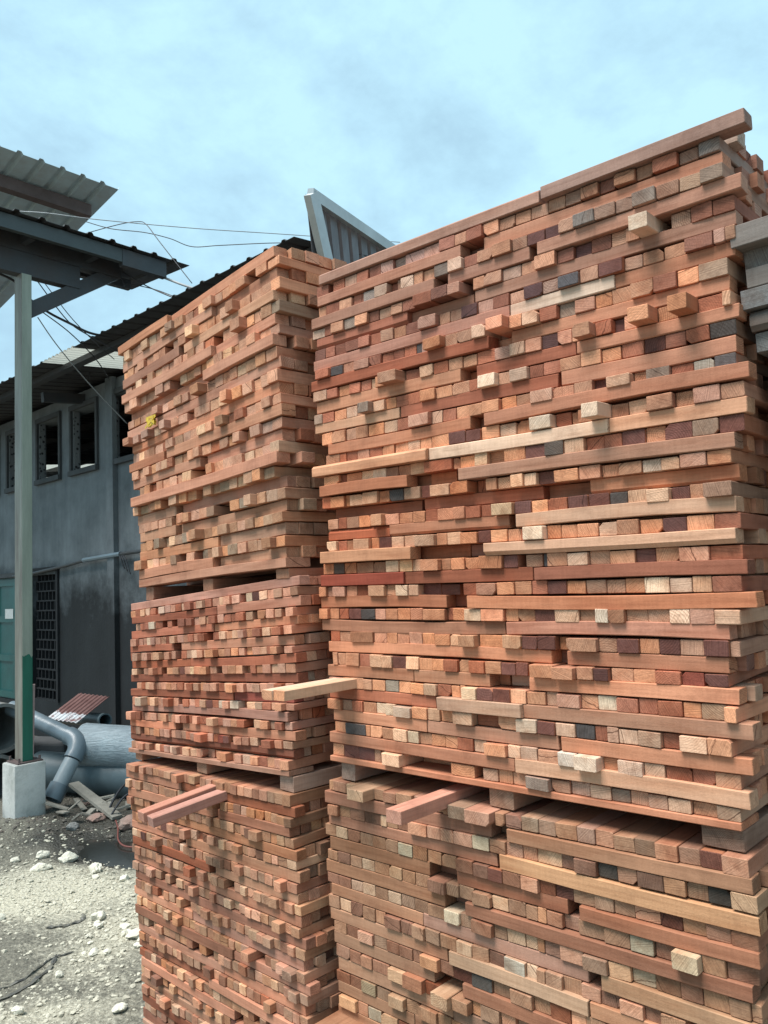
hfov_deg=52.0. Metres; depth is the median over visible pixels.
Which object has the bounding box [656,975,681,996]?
wood batten
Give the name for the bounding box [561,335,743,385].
wood batten
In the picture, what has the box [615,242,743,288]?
wood batten
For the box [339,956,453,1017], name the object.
wood batten
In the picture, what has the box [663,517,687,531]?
wood batten
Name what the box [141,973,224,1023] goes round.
wood batten
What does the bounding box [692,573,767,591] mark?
wood batten
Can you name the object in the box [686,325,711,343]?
wood batten
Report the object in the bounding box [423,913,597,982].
wood batten
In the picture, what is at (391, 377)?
wood batten
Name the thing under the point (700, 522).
wood batten
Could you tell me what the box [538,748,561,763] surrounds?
wood batten
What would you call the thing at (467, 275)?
wood batten
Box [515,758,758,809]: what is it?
wood batten
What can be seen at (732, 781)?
wood batten
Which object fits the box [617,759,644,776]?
wood batten
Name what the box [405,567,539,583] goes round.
wood batten
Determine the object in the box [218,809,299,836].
wood batten
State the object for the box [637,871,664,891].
wood batten
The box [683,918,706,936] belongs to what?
wood batten
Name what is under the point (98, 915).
limestone lump
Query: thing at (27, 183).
galvanised roof
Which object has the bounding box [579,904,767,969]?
wood batten
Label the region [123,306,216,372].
wood batten
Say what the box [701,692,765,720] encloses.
wood batten
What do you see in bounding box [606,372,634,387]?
wood batten
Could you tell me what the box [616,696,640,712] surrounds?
wood batten
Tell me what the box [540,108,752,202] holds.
wood batten
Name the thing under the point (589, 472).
wood batten
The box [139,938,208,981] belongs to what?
wood batten
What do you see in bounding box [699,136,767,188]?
wood batten
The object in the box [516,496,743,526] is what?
wood batten
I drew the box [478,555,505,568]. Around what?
wood batten
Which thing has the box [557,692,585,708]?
wood batten
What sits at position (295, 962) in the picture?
wood batten
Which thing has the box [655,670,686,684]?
wood batten
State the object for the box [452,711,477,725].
wood batten
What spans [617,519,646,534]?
wood batten
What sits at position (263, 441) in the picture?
wood batten
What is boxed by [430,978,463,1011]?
wood batten
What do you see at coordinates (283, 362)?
wood batten
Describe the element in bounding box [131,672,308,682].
wood batten
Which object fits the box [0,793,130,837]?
rubble bits
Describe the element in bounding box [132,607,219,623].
wood batten
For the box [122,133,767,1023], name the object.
stacked battens
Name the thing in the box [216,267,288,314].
wood batten
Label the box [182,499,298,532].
wood batten
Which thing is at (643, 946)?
wood batten
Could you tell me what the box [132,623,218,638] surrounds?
wood batten
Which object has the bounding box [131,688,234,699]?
wood batten
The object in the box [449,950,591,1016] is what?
wood batten
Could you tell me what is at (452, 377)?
wood batten
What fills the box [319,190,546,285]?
wood batten
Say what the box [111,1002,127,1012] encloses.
limestone lump
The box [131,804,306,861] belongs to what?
wood batten
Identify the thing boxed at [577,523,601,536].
wood batten
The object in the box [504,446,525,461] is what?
wood batten
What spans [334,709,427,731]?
wood batten
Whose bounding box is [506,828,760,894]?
wood batten
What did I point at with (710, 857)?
wood batten
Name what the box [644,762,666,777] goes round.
wood batten
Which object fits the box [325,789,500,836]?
wood batten
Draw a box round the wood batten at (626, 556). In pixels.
[610,550,637,563]
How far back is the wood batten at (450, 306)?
2.17 m
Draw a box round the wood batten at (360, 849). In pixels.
[330,835,440,875]
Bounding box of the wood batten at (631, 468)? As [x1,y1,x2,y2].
[619,461,646,475]
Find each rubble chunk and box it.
[66,822,78,830]
[86,813,106,822]
[118,814,133,830]
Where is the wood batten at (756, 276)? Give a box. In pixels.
[746,264,767,288]
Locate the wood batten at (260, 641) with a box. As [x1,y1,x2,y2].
[182,634,304,649]
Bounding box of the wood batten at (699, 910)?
[499,854,767,936]
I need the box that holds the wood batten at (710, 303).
[698,293,723,312]
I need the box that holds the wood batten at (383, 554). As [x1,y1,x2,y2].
[320,546,420,563]
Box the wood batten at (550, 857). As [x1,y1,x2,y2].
[538,849,562,866]
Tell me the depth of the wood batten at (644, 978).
1.69 m
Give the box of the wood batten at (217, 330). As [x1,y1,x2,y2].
[184,289,286,352]
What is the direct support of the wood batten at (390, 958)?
on the stacked battens at (314, 515)
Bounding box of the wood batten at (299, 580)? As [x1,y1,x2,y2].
[131,575,309,610]
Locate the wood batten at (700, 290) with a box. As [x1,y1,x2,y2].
[512,275,736,342]
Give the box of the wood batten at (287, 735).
[183,723,306,740]
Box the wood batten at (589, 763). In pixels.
[573,753,604,772]
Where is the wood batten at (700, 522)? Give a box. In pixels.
[687,514,714,530]
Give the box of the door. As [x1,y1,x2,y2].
[0,578,14,698]
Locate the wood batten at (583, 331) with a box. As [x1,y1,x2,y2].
[572,321,596,340]
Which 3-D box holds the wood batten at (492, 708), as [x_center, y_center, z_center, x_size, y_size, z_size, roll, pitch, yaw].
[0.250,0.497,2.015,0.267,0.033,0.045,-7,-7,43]
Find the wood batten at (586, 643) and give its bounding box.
[566,635,616,651]
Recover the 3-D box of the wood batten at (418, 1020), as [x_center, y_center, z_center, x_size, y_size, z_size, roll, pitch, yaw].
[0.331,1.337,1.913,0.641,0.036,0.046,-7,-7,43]
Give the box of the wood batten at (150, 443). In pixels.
[133,429,172,454]
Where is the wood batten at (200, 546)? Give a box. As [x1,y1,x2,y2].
[140,537,221,559]
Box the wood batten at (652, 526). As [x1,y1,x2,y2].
[640,519,664,533]
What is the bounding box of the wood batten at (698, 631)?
[506,621,737,639]
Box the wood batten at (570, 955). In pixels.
[560,945,583,965]
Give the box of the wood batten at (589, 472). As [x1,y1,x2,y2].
[579,464,603,480]
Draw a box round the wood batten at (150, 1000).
[142,993,191,1023]
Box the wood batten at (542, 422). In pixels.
[529,414,556,430]
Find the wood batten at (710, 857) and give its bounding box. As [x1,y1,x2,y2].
[700,846,727,870]
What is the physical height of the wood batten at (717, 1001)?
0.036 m
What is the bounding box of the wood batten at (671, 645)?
[659,637,685,654]
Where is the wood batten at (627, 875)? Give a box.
[617,866,637,883]
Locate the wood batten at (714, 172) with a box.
[700,162,767,216]
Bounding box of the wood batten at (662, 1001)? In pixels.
[601,974,767,1023]
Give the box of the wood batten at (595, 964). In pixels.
[582,953,609,976]
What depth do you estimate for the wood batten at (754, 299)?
1.60 m
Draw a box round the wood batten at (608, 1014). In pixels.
[590,1001,658,1023]
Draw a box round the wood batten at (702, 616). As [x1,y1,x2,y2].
[690,608,723,623]
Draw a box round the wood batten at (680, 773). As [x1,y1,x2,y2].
[666,765,693,781]
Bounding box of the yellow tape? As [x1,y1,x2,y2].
[145,414,155,428]
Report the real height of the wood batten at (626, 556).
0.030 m
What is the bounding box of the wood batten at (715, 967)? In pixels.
[702,955,727,978]
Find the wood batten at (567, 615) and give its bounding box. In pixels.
[554,610,580,621]
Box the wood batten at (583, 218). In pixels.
[572,208,596,228]
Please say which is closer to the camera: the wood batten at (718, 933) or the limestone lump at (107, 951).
the wood batten at (718, 933)
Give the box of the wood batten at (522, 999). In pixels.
[510,988,534,1010]
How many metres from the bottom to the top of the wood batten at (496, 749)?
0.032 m
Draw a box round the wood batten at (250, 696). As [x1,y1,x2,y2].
[235,692,303,702]
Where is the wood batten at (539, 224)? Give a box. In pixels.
[484,152,730,248]
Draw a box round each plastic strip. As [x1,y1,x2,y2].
[0,951,73,988]
[0,954,56,999]
[45,913,85,927]
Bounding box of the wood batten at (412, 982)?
[402,971,427,994]
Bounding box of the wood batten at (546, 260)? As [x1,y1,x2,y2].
[534,250,557,270]
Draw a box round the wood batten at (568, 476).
[554,468,589,483]
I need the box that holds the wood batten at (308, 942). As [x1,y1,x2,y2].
[136,870,315,949]
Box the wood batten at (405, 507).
[336,500,425,518]
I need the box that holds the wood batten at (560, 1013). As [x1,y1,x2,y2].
[550,1003,571,1023]
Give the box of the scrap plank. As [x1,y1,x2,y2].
[69,781,121,819]
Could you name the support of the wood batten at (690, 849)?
on the stacked battens at (314, 515)
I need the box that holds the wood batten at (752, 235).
[730,215,767,253]
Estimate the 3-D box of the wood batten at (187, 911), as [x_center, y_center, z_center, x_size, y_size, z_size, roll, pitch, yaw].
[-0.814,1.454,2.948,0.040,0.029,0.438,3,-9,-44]
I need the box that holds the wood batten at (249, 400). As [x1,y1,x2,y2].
[173,381,292,436]
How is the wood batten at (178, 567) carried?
on the pallet at (213, 578)
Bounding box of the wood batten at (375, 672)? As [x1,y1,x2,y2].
[328,664,414,680]
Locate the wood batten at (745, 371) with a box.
[484,361,756,425]
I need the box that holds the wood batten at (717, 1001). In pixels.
[703,989,729,1013]
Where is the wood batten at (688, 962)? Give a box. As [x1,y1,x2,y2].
[671,948,703,975]
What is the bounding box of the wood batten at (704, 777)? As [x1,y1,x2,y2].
[693,769,715,784]
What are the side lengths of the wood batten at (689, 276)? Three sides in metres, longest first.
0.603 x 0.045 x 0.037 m
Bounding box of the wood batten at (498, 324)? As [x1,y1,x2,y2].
[485,314,515,337]
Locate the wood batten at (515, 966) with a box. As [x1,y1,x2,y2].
[504,955,528,976]
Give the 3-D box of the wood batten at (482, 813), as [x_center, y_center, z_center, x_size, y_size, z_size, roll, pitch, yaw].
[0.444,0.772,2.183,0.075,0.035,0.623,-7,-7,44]
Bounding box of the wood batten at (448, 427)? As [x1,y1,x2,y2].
[328,417,480,454]
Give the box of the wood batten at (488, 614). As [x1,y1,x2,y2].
[481,608,506,620]
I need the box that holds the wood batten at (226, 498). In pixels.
[183,476,296,512]
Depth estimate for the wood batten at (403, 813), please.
2.00 m
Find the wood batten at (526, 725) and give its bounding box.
[515,718,541,733]
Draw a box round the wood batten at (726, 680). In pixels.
[705,665,767,687]
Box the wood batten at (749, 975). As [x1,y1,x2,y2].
[727,956,767,986]
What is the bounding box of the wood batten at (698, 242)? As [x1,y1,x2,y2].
[684,231,715,253]
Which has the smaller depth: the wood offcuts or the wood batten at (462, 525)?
the wood batten at (462, 525)
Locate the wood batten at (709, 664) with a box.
[567,650,737,673]
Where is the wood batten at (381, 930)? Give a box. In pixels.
[331,906,449,960]
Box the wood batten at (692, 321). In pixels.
[577,303,746,354]
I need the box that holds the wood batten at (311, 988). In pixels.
[234,950,320,996]
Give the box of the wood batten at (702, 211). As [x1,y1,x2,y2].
[691,200,713,222]
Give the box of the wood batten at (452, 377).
[317,369,470,414]
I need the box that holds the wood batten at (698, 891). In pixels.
[687,882,708,901]
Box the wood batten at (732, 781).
[715,764,767,789]
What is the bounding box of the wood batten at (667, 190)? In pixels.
[656,179,680,200]
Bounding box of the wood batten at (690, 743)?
[679,734,709,754]
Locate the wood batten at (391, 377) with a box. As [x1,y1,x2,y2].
[377,369,405,385]
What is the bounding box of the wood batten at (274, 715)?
[132,703,297,721]
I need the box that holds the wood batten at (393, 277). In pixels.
[317,245,469,307]
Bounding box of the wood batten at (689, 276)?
[678,266,699,286]
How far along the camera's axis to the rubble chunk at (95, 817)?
5.99 m
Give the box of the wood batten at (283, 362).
[128,356,294,436]
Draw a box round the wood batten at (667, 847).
[654,822,701,862]
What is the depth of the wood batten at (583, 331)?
1.82 m
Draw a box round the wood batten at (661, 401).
[646,392,675,411]
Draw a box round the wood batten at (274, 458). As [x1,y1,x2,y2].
[131,451,289,506]
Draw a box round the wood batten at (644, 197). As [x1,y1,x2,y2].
[631,186,658,208]
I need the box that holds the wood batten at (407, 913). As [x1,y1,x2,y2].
[332,883,423,924]
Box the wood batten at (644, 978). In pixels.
[633,968,656,987]
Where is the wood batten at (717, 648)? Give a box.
[703,634,756,656]
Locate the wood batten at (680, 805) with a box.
[668,796,694,813]
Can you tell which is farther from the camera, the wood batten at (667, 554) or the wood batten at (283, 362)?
the wood batten at (283, 362)
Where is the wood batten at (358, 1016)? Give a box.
[339,1006,380,1023]
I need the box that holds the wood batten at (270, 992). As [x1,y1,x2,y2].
[224,967,315,1015]
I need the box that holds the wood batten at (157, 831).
[132,819,185,842]
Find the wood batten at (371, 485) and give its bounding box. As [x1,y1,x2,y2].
[319,475,417,496]
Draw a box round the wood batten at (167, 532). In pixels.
[140,525,181,542]
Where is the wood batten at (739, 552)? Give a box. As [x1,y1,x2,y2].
[710,545,767,559]
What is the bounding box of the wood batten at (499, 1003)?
[463,982,567,1023]
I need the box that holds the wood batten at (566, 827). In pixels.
[555,806,608,840]
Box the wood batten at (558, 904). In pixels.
[457,871,578,913]
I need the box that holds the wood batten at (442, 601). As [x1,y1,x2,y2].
[321,595,455,607]
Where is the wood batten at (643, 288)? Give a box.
[630,278,655,298]
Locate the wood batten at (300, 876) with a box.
[186,838,309,883]
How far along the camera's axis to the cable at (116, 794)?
6.17 m
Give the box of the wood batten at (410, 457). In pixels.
[312,448,433,477]
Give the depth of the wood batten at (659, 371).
1.71 m
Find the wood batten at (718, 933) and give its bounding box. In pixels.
[706,923,731,943]
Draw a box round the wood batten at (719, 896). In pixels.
[708,886,731,906]
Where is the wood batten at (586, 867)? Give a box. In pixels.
[573,857,598,876]
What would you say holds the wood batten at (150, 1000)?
on the stacked battens at (314, 515)
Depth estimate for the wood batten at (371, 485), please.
2.30 m
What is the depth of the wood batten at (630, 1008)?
1.69 m
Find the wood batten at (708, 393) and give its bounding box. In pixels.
[693,384,763,414]
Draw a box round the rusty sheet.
[49,693,108,722]
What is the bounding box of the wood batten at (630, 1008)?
[619,998,646,1020]
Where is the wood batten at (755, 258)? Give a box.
[744,246,767,271]
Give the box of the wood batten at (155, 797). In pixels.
[128,787,219,816]
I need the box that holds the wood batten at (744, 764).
[561,736,759,775]
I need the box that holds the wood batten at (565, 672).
[551,664,582,679]
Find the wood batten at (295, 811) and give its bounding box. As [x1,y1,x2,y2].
[182,782,304,817]
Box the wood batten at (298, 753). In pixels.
[131,733,303,758]
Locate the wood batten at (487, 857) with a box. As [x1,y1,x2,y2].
[329,815,499,865]
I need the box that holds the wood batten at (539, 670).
[529,662,566,677]
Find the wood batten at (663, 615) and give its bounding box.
[648,609,669,621]
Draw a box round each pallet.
[128,747,341,792]
[139,557,340,599]
[143,1017,153,1023]
[330,754,767,852]
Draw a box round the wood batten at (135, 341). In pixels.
[118,315,171,356]
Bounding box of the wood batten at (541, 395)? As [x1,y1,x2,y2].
[530,387,554,403]
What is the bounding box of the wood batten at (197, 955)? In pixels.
[139,922,224,972]
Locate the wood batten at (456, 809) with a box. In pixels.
[447,789,489,820]
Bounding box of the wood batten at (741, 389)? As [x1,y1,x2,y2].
[721,381,767,413]
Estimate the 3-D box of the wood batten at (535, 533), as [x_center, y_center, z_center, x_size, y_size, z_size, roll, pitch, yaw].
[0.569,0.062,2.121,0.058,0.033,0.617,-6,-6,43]
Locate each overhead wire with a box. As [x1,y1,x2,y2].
[0,273,110,337]
[20,211,399,242]
[37,317,126,423]
[38,282,117,351]
[43,313,108,378]
[45,284,113,358]
[86,221,280,246]
[91,221,191,282]
[121,277,171,295]
[122,271,171,297]
[165,278,191,287]
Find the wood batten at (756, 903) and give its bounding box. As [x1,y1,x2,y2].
[730,886,767,914]
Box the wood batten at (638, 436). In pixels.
[622,429,646,445]
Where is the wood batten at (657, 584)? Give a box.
[644,575,702,592]
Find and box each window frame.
[4,428,14,493]
[34,411,61,485]
[67,396,98,476]
[113,385,133,464]
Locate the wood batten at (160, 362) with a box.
[123,346,185,389]
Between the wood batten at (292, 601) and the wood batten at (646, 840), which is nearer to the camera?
the wood batten at (646, 840)
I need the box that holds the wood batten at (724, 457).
[707,449,767,472]
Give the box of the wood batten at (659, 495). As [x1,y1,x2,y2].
[646,488,671,502]
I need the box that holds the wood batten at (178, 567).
[139,558,220,579]
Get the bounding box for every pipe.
[0,702,14,753]
[0,754,12,795]
[3,736,67,758]
[5,701,85,803]
[34,751,129,798]
[56,712,111,724]
[78,723,158,766]
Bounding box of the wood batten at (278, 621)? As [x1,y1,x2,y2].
[215,614,308,631]
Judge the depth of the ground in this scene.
4.07 m
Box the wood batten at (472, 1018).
[453,1011,491,1023]
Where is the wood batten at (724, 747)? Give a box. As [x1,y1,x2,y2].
[707,722,767,757]
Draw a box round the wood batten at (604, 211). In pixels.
[594,201,617,221]
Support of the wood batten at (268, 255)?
on the stacked battens at (314, 515)
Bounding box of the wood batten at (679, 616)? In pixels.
[669,609,690,623]
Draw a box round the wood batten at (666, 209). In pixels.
[537,172,747,254]
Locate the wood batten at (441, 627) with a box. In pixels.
[322,619,511,634]
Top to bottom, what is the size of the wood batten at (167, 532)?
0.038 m
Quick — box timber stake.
[33,684,34,755]
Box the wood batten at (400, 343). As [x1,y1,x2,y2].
[314,305,510,371]
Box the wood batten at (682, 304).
[667,292,698,316]
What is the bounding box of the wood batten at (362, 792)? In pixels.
[347,772,412,802]
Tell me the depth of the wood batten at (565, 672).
1.82 m
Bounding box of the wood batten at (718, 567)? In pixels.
[534,559,754,579]
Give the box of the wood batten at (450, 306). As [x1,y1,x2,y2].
[412,294,475,321]
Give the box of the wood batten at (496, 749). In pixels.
[483,741,508,757]
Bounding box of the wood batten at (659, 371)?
[646,365,671,378]
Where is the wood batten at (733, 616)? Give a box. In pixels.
[714,604,767,624]
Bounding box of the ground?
[0,735,144,1023]
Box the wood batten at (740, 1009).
[729,982,767,1021]
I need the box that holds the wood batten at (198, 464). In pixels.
[134,457,207,489]
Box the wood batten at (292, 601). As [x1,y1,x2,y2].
[217,595,310,613]
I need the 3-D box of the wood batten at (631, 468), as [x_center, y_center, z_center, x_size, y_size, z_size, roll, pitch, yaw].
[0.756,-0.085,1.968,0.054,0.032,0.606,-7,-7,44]
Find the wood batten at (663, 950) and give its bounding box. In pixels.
[656,942,675,960]
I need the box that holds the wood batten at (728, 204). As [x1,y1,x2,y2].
[713,195,760,222]
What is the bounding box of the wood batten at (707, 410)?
[609,396,754,433]
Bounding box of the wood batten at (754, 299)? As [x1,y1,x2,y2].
[740,284,767,313]
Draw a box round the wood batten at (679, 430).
[665,421,693,439]
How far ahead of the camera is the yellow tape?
3.13 m
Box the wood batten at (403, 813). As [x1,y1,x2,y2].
[386,783,488,825]
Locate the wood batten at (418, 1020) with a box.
[415,1014,428,1023]
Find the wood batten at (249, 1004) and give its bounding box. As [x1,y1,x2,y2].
[209,978,294,1023]
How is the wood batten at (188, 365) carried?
on the stacked battens at (314, 515)
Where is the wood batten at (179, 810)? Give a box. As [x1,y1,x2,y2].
[147,763,317,827]
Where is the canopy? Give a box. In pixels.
[0,207,188,818]
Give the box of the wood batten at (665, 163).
[652,151,681,175]
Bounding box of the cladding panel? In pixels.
[304,188,394,263]
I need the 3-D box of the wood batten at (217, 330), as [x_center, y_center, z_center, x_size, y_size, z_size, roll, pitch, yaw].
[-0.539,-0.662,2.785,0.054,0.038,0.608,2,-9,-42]
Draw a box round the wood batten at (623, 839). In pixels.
[613,816,663,852]
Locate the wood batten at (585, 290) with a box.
[511,275,616,315]
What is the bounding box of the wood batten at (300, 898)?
[216,868,307,903]
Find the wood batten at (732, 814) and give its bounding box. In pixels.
[717,791,767,822]
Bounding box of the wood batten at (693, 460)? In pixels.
[680,451,710,468]
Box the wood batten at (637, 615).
[627,610,648,621]
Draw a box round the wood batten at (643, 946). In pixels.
[630,935,656,956]
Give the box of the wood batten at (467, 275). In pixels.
[448,247,537,284]
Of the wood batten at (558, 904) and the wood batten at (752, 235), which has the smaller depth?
the wood batten at (752, 235)
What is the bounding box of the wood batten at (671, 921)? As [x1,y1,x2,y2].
[661,912,683,930]
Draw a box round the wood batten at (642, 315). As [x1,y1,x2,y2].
[627,304,659,326]
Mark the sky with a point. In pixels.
(415, 118)
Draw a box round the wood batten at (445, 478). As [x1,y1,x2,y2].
[432,471,459,484]
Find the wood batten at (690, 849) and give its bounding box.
[679,831,706,865]
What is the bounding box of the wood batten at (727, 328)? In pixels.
[710,319,755,345]
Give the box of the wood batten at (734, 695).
[529,677,746,704]
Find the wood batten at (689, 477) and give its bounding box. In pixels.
[590,464,747,493]
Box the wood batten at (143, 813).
[137,770,258,821]
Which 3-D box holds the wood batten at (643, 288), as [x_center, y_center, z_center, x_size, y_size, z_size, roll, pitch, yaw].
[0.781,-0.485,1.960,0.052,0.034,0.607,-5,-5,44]
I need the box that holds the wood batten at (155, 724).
[130,719,182,729]
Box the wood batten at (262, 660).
[191,652,306,665]
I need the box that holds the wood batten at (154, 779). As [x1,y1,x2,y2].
[126,770,181,789]
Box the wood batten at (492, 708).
[436,696,523,717]
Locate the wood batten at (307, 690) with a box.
[274,678,356,701]
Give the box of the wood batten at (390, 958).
[334,930,444,981]
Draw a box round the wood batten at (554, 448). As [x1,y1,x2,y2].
[544,440,564,455]
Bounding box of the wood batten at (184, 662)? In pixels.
[132,658,190,667]
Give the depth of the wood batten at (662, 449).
1.78 m
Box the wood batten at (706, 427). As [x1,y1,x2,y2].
[692,418,719,436]
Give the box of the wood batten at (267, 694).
[262,678,342,700]
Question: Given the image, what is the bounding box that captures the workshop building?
[0,237,366,736]
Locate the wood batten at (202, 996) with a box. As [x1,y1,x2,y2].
[141,956,243,1019]
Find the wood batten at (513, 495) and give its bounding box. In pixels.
[425,486,549,509]
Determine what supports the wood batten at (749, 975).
on the stacked battens at (314, 515)
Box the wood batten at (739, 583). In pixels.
[712,575,767,591]
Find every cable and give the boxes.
[109,783,124,807]
[111,793,127,814]
[115,820,131,847]
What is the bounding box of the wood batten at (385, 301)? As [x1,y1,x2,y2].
[312,278,443,330]
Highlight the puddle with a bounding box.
[65,839,135,868]
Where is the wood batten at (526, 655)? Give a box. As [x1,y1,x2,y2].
[329,641,561,663]
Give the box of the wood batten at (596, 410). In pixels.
[581,401,611,420]
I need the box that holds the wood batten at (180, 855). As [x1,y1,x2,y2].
[133,835,215,872]
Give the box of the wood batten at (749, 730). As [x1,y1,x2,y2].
[523,704,761,740]
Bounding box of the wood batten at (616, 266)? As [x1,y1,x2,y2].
[599,257,626,277]
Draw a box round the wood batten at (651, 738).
[638,729,663,748]
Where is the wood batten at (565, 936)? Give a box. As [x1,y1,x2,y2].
[465,900,760,1003]
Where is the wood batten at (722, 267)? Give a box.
[698,257,746,287]
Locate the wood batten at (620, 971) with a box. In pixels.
[608,961,633,981]
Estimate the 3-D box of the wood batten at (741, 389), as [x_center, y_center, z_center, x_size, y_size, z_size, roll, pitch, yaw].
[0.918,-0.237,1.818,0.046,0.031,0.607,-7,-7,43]
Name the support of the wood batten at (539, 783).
on the pallet at (748, 833)
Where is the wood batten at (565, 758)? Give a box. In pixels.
[557,751,578,767]
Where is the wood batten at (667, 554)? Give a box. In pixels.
[656,546,702,561]
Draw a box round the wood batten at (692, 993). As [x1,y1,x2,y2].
[681,982,703,1004]
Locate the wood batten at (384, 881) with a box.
[327,858,455,906]
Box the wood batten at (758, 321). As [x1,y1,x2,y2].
[749,309,767,333]
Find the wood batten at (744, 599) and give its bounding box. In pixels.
[467,591,764,609]
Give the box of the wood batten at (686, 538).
[483,528,743,554]
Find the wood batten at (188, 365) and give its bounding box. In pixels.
[122,345,216,404]
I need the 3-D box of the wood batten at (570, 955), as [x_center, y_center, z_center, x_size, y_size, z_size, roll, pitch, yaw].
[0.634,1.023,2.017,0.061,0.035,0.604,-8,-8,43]
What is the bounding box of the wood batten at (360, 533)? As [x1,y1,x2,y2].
[329,525,391,540]
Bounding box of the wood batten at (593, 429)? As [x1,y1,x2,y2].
[429,419,614,460]
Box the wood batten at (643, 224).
[628,211,671,237]
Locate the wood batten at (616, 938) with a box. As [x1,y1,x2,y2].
[604,927,630,948]
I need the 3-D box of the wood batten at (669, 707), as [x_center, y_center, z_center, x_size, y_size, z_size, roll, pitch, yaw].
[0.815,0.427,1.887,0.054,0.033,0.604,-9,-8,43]
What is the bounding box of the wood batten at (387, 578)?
[321,572,405,585]
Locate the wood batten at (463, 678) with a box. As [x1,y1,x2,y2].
[414,669,499,686]
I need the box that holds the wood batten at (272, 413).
[167,403,295,457]
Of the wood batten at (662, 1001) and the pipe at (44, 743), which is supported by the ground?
the pipe at (44, 743)
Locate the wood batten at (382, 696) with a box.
[330,689,411,704]
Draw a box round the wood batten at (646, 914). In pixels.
[635,905,660,923]
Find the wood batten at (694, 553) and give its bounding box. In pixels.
[679,546,710,561]
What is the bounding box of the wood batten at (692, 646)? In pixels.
[680,638,706,655]
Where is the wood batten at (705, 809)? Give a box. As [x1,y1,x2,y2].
[693,801,717,817]
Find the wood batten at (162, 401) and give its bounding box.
[132,377,207,420]
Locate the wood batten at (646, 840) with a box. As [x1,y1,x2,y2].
[634,818,686,856]
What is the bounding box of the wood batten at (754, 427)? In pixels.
[719,413,767,440]
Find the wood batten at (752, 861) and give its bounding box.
[721,836,767,877]
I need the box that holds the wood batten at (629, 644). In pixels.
[617,636,656,652]
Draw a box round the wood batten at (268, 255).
[172,246,286,319]
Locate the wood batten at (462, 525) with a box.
[390,515,518,536]
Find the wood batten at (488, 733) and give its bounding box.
[427,720,561,749]
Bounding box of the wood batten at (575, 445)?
[564,438,586,452]
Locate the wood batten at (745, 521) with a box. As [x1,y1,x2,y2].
[715,512,767,530]
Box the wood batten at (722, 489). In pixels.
[703,480,767,499]
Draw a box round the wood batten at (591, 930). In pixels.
[578,919,604,939]
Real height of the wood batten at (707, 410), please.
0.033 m
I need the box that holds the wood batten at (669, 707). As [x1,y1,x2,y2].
[658,699,685,716]
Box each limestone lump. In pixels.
[0,913,4,920]
[10,857,20,862]
[11,1005,24,1014]
[29,863,51,871]
[36,850,49,858]
[55,970,63,977]
[58,851,77,862]
[88,947,98,956]
[89,862,101,872]
[90,911,105,920]
[93,922,102,928]
[103,948,111,955]
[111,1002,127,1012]
[119,874,128,881]
[120,923,129,928]
[121,930,128,936]
[125,927,139,938]
[133,942,141,947]
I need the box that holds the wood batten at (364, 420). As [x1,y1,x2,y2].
[315,408,402,434]
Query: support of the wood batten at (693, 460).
on the stacked battens at (314, 515)
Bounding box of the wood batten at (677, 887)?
[663,876,687,897]
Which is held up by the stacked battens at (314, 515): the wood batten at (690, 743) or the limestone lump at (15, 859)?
the wood batten at (690, 743)
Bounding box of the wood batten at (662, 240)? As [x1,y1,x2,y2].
[475,210,742,302]
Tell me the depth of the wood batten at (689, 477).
1.70 m
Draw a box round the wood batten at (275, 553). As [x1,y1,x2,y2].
[221,547,298,565]
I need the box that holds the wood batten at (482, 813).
[464,799,503,826]
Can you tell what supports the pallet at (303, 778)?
on the stacked battens at (314, 515)
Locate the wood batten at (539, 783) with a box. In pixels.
[525,775,553,791]
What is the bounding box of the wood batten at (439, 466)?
[424,458,457,473]
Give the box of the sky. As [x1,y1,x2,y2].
[0,0,767,382]
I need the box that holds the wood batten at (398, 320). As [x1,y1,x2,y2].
[317,311,412,349]
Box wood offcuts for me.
[45,794,130,820]
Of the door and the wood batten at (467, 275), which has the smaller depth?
the wood batten at (467, 275)
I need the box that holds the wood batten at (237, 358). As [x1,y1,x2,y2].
[203,333,286,381]
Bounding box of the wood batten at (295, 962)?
[193,911,313,971]
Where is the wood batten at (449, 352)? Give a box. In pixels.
[311,336,498,392]
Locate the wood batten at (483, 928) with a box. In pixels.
[471,918,494,938]
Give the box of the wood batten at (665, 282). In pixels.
[653,271,679,293]
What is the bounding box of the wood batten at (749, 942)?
[731,916,767,951]
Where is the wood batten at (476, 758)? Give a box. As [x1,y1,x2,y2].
[330,730,515,771]
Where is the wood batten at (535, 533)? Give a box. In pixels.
[522,526,549,539]
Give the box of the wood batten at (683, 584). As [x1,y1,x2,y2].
[670,577,692,592]
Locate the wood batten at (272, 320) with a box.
[216,313,288,352]
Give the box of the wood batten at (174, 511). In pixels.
[138,506,183,525]
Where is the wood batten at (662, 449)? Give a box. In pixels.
[458,432,742,480]
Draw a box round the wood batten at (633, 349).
[622,340,646,358]
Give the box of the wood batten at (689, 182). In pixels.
[680,172,702,192]
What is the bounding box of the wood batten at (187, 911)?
[134,885,192,919]
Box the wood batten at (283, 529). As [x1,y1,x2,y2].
[221,522,298,545]
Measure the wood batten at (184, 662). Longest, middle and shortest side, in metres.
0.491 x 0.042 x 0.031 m
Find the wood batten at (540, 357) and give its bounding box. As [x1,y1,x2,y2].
[477,342,578,376]
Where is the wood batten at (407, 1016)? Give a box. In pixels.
[338,980,414,1023]
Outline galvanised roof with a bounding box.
[0,146,118,307]
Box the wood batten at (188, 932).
[135,903,234,959]
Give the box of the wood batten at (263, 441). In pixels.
[208,429,294,462]
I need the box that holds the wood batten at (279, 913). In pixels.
[134,852,311,927]
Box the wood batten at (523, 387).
[401,374,562,417]

